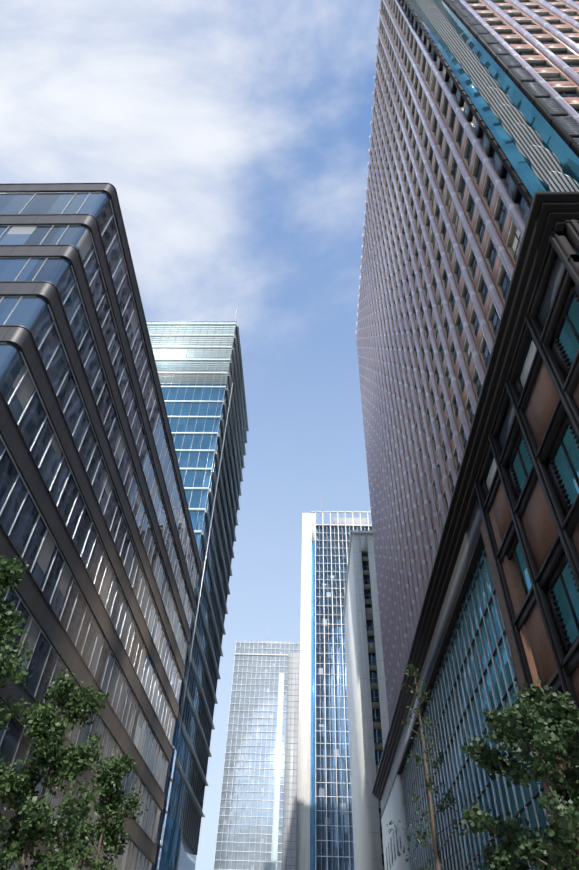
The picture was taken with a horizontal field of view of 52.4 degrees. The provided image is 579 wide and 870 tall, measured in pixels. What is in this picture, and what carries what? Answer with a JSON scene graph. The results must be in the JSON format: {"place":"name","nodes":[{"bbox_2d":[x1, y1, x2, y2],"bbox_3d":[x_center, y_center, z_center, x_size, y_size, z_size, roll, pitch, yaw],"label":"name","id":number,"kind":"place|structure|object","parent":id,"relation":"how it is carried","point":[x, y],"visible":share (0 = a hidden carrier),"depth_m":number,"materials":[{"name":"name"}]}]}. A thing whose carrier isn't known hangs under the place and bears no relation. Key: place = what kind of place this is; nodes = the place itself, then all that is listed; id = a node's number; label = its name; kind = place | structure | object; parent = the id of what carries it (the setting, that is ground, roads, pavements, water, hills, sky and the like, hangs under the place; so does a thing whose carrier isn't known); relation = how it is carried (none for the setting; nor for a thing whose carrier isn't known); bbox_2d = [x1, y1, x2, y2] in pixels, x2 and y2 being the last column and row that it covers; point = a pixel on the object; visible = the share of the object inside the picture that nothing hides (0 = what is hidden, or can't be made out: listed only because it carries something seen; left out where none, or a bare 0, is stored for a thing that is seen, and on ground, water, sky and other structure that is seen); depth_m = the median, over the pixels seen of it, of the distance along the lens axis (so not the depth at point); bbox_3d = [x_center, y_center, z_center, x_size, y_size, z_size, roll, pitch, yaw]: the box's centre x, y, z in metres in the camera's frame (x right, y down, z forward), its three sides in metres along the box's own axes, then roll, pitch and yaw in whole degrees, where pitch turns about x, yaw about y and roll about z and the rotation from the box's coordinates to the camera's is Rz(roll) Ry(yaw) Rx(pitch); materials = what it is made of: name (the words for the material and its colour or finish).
{"place":"outdoors","nodes":[
{"label":"outdoors","id":0,"kind":"place"},
{"bbox_2d":[151,743,175,869],"bbox_3d":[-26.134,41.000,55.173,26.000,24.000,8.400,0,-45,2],"label":"glass link","id":1,"kind":"object","parent":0,"point":[164,810],"visible":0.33,"depth_m":60.83,"materials":[{"name":"blue glass"}]},
{"bbox_2d":[0,0,380,869],"label":"sky","id":2,"kind":"structure","parent":0,"point":[231,137],"materials":[{"name":"blue"}]},
{"bbox_2d":[159,384,238,869],"bbox_3d":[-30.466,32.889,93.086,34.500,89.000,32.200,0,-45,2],"label":"glass tower","id":3,"kind":"structure","parent":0,"point":[178,852],"depth_m":94.77,"materials":[{"name":"blue glass"}]},
{"bbox_2d":[147,323,242,534],"bbox_3d":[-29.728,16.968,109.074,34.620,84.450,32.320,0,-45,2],"label":"fin tower spandrel lines","id":4,"kind":"object","parent":3,"relation":"attached to","point":[196,450],"visible":0.25,"depth_m":112.18,"materials":[{"name":"white metal"}]},
{"bbox_2d":[175,326,248,816],"bbox_3d":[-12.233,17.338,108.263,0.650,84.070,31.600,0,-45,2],"label":"tower sun fins","id":5,"kind":"object","parent":3,"relation":"attached to","point":[238,367],"visible":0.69,"depth_m":105.78,"materials":[{"name":"grey metal"}]},
{"bbox_2d":[234,309,369,642],"bbox_3d":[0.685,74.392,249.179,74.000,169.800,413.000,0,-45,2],"label":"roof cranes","id":6,"kind":"object","parent":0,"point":[355,521],"visible":0.23,"depth_m":290.09,"materials":[{"name":"grey metal"}]},
{"bbox_2d":[381,774,409,869],"bbox_3d":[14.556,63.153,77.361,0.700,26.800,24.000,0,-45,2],"label":"old stone facade","id":7,"kind":"structure","parent":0,"point":[394,811],"depth_m":79.09,"materials":[{"name":"grey stone"}]},
{"bbox_2d":[386,819,401,869],"bbox_3d":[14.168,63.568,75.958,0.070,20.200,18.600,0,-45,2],"label":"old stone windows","id":8,"kind":"structure","parent":7,"relation":"in","point":[393,846],"depth_m":80.56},
{"bbox_2d":[387,663,465,869],"bbox_3d":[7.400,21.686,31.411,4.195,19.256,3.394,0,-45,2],"label":"thin tree","id":9,"kind":"object","parent":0,"point":[417,756],"depth_m":32.96,"materials":[{"name":"green plant"}]},
{"bbox_2d":[359,1,512,689],"bbox_3d":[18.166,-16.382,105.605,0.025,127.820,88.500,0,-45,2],"label":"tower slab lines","id":10,"kind":"object","parent":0,"point":[427,257],"visible":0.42,"depth_m":74.38,"materials":[{"name":"grey concrete"}]},
{"bbox_2d":[357,0,516,708],"bbox_3d":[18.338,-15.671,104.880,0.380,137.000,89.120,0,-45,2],"label":"building facade","id":11,"kind":"structure","parent":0,"point":[503,237],"depth_m":74.38,"materials":[{"name":"concrete"}]},
{"bbox_2d":[375,2,521,493],"bbox_3d":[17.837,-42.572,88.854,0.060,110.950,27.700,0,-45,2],"label":"windows","id":12,"kind":"structure","parent":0,"point":[470,356],"depth_m":60.50,"materials":[{"name":"black glass"}]},
{"bbox_2d":[414,73,520,350],"bbox_3d":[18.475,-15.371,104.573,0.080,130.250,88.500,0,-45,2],"label":"windows","id":13,"kind":"structure","parent":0,"point":[482,225],"depth_m":50.43,"materials":[{"name":"glass"}]},
{"bbox_2d":[380,254,564,815],"bbox_3d":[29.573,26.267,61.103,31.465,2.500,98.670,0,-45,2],"label":"dark podium granite panels","id":14,"kind":"object","parent":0,"point":[473,530],"visible":0.4,"depth_m":47.56,"materials":[{"name":"black stone"}]},
{"bbox_2d":[372,191,578,800],"bbox_3d":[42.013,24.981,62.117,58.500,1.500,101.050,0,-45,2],"label":"cornice","id":15,"kind":"structure","parent":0,"point":[549,212],"depth_m":38.40,"materials":[{"name":"black metal"}]},
{"bbox_2d":[486,340,536,490],"bbox_3d":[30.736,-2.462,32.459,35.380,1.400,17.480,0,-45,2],"label":"podium beige panels","id":16,"kind":"object","parent":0,"point":[528,361],"visible":0.43,"depth_m":32.68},
{"bbox_2d":[460,679,578,869],"bbox_3d":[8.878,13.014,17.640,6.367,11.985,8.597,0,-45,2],"label":"dense tree","id":17,"kind":"object","parent":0,"point":[556,846],"depth_m":19.49,"materials":[{"name":"green plant"}]},
{"bbox_2d":[464,0,578,109],"bbox_3d":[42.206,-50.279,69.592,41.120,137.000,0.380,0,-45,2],"label":"building facade","id":18,"kind":"structure","parent":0,"point":[537,28],"depth_m":60.74,"materials":[{"name":"beige concrete"}]},
{"bbox_2d":[510,290,578,645],"bbox_3d":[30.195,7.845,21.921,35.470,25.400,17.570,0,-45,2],"label":"windows","id":19,"kind":"structure","parent":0,"point":[568,363],"depth_m":27.58,"materials":[{"name":"glass"}]},
{"label":"ground surface","id":20,"kind":"structure","parent":0,"visible":0},
{"bbox_2d":[0,192,198,869],"bbox_3d":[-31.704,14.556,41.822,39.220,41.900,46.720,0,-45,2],"label":"building glass","id":21,"kind":"object","parent":20,"relation":"on","point":[33,315],"visible":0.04,"depth_m":36.60,"materials":[{"name":"blue glass"}]},
{"bbox_2d":[0,192,196,869],"bbox_3d":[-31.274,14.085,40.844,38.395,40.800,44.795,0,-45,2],"label":"window mullions","id":22,"kind":"object","parent":21,"relation":"attached to","point":[18,385],"visible":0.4,"depth_m":38.82,"materials":[{"name":"silver metal"}]},
{"bbox_2d":[0,192,198,863],"bbox_3d":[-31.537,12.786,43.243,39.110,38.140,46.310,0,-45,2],"label":"building transoms","id":23,"kind":"object","parent":21,"relation":"attached to","point":[15,591],"visible":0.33,"depth_m":38.57,"materials":[{"name":"silver metal"}]},
{"bbox_2d":[0,184,200,869],"bbox_3d":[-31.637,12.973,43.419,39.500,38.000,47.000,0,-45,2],"label":"building spandrel bands","id":24,"kind":"object","parent":21,"relation":"attached to","point":[26,588],"visible":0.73,"depth_m":36.91,"materials":[{"name":"metal"}]},
{"bbox_2d":[0,183,201,859],"bbox_3d":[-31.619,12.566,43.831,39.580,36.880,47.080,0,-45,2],"label":"building band caps","id":25,"kind":"object","parent":24,"relation":"attached to","point":[30,573],"visible":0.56,"depth_m":38.01,"materials":[{"name":"grey metal"}]},
{"bbox_2d":[153,743,175,869],"bbox_3d":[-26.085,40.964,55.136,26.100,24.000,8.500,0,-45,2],"label":"glass link mullions","id":26,"kind":"object","parent":20,"relation":"on","point":[164,809],"visible":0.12,"depth_m":60.51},
{"bbox_2d":[159,383,232,863],"bbox_3d":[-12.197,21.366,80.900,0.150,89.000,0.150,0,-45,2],"label":"column","id":27,"kind":"structure","parent":20,"relation":"on","point":[200,590],"depth_m":80.30,"materials":[{"name":"silver metal"}]},
{"bbox_2d":[146,321,246,854],"bbox_3d":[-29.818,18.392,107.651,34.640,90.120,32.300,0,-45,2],"label":"window mullions","id":28,"kind":"object","parent":20,"relation":"on","point":[224,363],"visible":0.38,"depth_m":103.09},
{"bbox_2d":[146,322,240,476],"bbox_3d":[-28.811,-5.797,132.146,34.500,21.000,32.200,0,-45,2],"label":"fin tower top floors","id":29,"kind":"structure","parent":28,"relation":"on","point":[198,354],"depth_m":120.08,"materials":[{"name":"silver metal"}]},
{"bbox_2d":[214,642,299,869],"bbox_3d":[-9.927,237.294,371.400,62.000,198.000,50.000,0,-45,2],"label":"glass facade","id":30,"kind":"structure","parent":20,"relation":"on","point":[268,728],"depth_m":368.72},
{"bbox_2d":[214,640,299,869],"bbox_3d":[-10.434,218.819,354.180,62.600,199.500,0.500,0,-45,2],"label":"tower grid","id":31,"kind":"object","parent":20,"relation":"on","point":[252,724],"visible":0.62,"depth_m":372.11,"materials":[{"name":"white"}]},
{"bbox_2d":[271,673,283,869],"bbox_3d":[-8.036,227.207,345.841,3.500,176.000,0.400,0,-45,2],"label":"vertical fin","id":32,"kind":"object","parent":20,"relation":"on","point":[274,856],"visible":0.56,"depth_m":362.78,"materials":[{"name":"white"}]},
{"bbox_2d":[282,653,299,869],"bbox_3d":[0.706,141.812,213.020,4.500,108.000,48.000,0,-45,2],"label":"tower side wall","id":33,"kind":"structure","parent":20,"relation":"on","point":[291,776],"depth_m":205.15,"materials":[{"name":"white concrete"}]},
{"bbox_2d":[281,653,298,869],"bbox_3d":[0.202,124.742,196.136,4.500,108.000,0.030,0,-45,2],"label":"grey tower wing joints","id":34,"kind":"object","parent":33,"relation":"attached to","point":[293,769],"visible":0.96,"depth_m":204.63,"materials":[{"name":"grey"}]},
{"bbox_2d":[296,513,314,869],"bbox_3d":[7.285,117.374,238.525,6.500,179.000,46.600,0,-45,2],"label":"wall","id":35,"kind":"structure","parent":20,"relation":"on","point":[303,781],"depth_m":220.81,"materials":[{"name":"white concrete"}]},
{"bbox_2d":[316,526,371,869],"bbox_3d":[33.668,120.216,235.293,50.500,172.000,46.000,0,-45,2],"label":"glass curtain wall","id":36,"kind":"structure","parent":20,"relation":"on","point":[322,533],"depth_m":220.62,"materials":[{"name":"blue glass"}]},
{"bbox_2d":[312,511,371,869],"bbox_3d":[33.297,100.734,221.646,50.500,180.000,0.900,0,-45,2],"label":"white tower fins","id":37,"kind":"object","parent":36,"relation":"attached to","point":[333,663],"visible":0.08,"depth_m":227.06,"materials":[{"name":"white metal"}]},
{"bbox_2d":[310,541,314,869],"bbox_3d":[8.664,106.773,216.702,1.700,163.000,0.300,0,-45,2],"label":"wall edge","id":38,"kind":"object","parent":37,"relation":"attached to","point":[312,822],"visible":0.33,"depth_m":218.45,"materials":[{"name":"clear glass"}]},
{"bbox_2d":[343,530,388,869],"bbox_3d":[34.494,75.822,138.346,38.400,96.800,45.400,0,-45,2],"label":"building","id":39,"kind":"structure","parent":20,"relation":"on","point":[366,840],"depth_m":134.98,"materials":[{"name":"white concrete"}]},
{"bbox_2d":[356,539,387,859],"bbox_3d":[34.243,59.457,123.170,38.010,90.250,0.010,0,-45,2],"label":"white building joints","id":40,"kind":"object","parent":39,"relation":"attached to","point":[375,678],"visible":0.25,"depth_m":129.55,"materials":[{"name":"grey metal"}]},
{"bbox_2d":[362,553,384,869],"bbox_3d":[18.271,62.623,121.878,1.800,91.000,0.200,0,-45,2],"label":"windows","id":41,"kind":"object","parent":39,"relation":"attached to","point":[372,661],"visible":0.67,"depth_m":131.34,"materials":[{"name":"glass"}]},
{"bbox_2d":[402,240,578,869],"bbox_3d":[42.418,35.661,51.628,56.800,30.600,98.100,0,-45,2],"label":"windows","id":42,"kind":"structure","parent":20,"relation":"on","point":[569,341],"depth_m":39.31,"materials":[{"name":"blue glass"}]},
{"bbox_2d":[401,551,543,869],"bbox_3d":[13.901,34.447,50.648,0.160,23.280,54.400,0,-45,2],"label":"podium atrium transoms","id":43,"kind":"object","parent":42,"relation":"attached to","point":[535,796],"visible":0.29,"depth_m":44.98,"materials":[{"name":"grey metal"}]},
{"bbox_2d":[401,549,551,869],"bbox_3d":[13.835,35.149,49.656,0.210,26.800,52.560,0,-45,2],"label":"podium atrium fins","id":44,"kind":"object","parent":42,"relation":"attached to","point":[406,784],"visible":0.71,"depth_m":47.48,"materials":[{"name":"grey metal"}]},
{"bbox_2d":[381,220,578,853],"bbox_3d":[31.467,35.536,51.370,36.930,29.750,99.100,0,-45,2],"label":"building frame","id":45,"kind":"object","parent":42,"relation":"attached to","point":[562,550],"visible":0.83,"depth_m":29.39,"materials":[{"name":"black metal"}]},
{"bbox_2d":[480,361,578,853],"bbox_3d":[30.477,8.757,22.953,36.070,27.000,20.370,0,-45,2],"label":"wall panels","id":46,"kind":"object","parent":42,"relation":"attached to","point":[541,531],"visible":0.52,"depth_m":30.56,"materials":[{"name":"brown metal"}]},
{"bbox_2d":[408,8,578,481],"bbox_3d":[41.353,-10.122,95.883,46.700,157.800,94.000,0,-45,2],"label":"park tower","id":47,"kind":"structure","parent":20,"relation":"on","point":[522,204],"depth_m":51.17,"materials":[{"name":"black glass"}]},
{"bbox_2d":[355,0,527,726],"bbox_3d":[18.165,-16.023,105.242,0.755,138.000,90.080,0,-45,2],"label":"park tower pilasters","id":48,"kind":"object","parent":47,"relation":"attached to","point":[516,211],"visible":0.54,"depth_m":86.13,"materials":[{"name":"stone"}]},
{"bbox_2d":[399,0,521,202],"bbox_3d":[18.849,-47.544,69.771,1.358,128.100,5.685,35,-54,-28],"label":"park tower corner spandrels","id":49,"kind":"object","parent":47,"relation":"attached to","point":[517,195],"visible":0.23,"depth_m":55.32,"materials":[{"name":"metal"}]},
{"bbox_2d":[400,0,578,222],"bbox_3d":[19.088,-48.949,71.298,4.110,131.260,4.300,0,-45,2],"label":"park tower corner bars","id":50,"kind":"object","parent":47,"relation":"attached to","point":[552,106],"visible":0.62,"depth_m":49.24,"materials":[{"name":"grey metal"}]},
{"bbox_2d":[408,3,571,184],"bbox_3d":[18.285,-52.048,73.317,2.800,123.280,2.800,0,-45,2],"label":"park tower lens brackets","id":51,"kind":"object","parent":47,"relation":"attached to","point":[506,73],"visible":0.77,"depth_m":50.63,"materials":[{"name":"black metal"}]},
{"bbox_2d":[404,0,578,207],"bbox_3d":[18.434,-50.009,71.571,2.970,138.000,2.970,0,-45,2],"label":"park tower chamfer posts","id":52,"kind":"object","parent":47,"relation":"attached to","point":[561,133],"visible":0.75,"depth_m":47.89,"materials":[{"name":"black metal"}]},
{"bbox_2d":[408,0,578,197],"bbox_3d":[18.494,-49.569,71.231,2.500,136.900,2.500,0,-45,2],"label":"glass windows","id":53,"kind":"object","parent":47,"relation":"attached to","point":[557,146],"visible":0.5,"depth_m":48.78,"materials":[{"name":"blue glass"}]},
{"bbox_2d":[416,0,578,191],"bbox_3d":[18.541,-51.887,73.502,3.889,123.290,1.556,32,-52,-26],"label":"louvers","id":54,"kind":"object","parent":47,"relation":"attached to","point":[546,166],"visible":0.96,"depth_m":45.62,"materials":[{"name":"grey metal"}]},
{"bbox_2d":[459,0,578,124],"bbox_3d":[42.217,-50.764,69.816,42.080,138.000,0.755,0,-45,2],"label":"tower pilasters","id":55,"kind":"object","parent":47,"relation":"attached to","point":[566,69],"visible":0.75,"depth_m":58.76,"materials":[{"name":"stone"}]},
{"bbox_2d":[467,1,578,113],"bbox_3d":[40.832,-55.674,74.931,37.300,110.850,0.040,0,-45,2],"label":"park tower railings","id":56,"kind":"object","parent":47,"relation":"attached to","point":[550,80],"visible":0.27,"depth_m":61.33,"materials":[{"name":"grey metal"}]},
{"bbox_2d":[480,4,578,103],"bbox_3d":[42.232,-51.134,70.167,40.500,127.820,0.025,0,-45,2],"label":"tower slab lines","id":57,"kind":"object","parent":47,"relation":"attached to","point":[538,37],"visible":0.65,"depth_m":59.92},
{"bbox_2d":[484,15,575,94],"bbox_3d":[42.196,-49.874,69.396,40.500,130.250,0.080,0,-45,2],"label":"windows","id":58,"kind":"structure","parent":47,"relation":"attached to","point":[535,65],"depth_m":56.58,"materials":[{"name":"black glass"}]},
{"bbox_3d":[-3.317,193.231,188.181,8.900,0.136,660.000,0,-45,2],"label":"pavement","id":59,"kind":"structure","parent":0,"visible":0},
{"bbox_2d":[0,554,38,729],"bbox_3d":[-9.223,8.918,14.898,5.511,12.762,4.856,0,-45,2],"label":"tree","id":60,"kind":"object","parent":59,"relation":"on","point":[10,572],"depth_m":17.77,"materials":[{"name":"green plant"}]},
{"bbox_2d":[0,669,108,869],"bbox_3d":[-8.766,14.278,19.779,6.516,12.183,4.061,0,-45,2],"label":"tree","id":61,"kind":"object","parent":59,"relation":"on","point":[47,733],"depth_m":20.94,"materials":[{"name":"green plant"}]},
{"bbox_2d":[61,753,148,869],"bbox_3d":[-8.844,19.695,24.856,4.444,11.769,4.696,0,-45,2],"label":"tree","id":62,"kind":"object","parent":59,"relation":"on","point":[112,773],"depth_m":26.97,"materials":[{"name":"green plant"}]}
]}

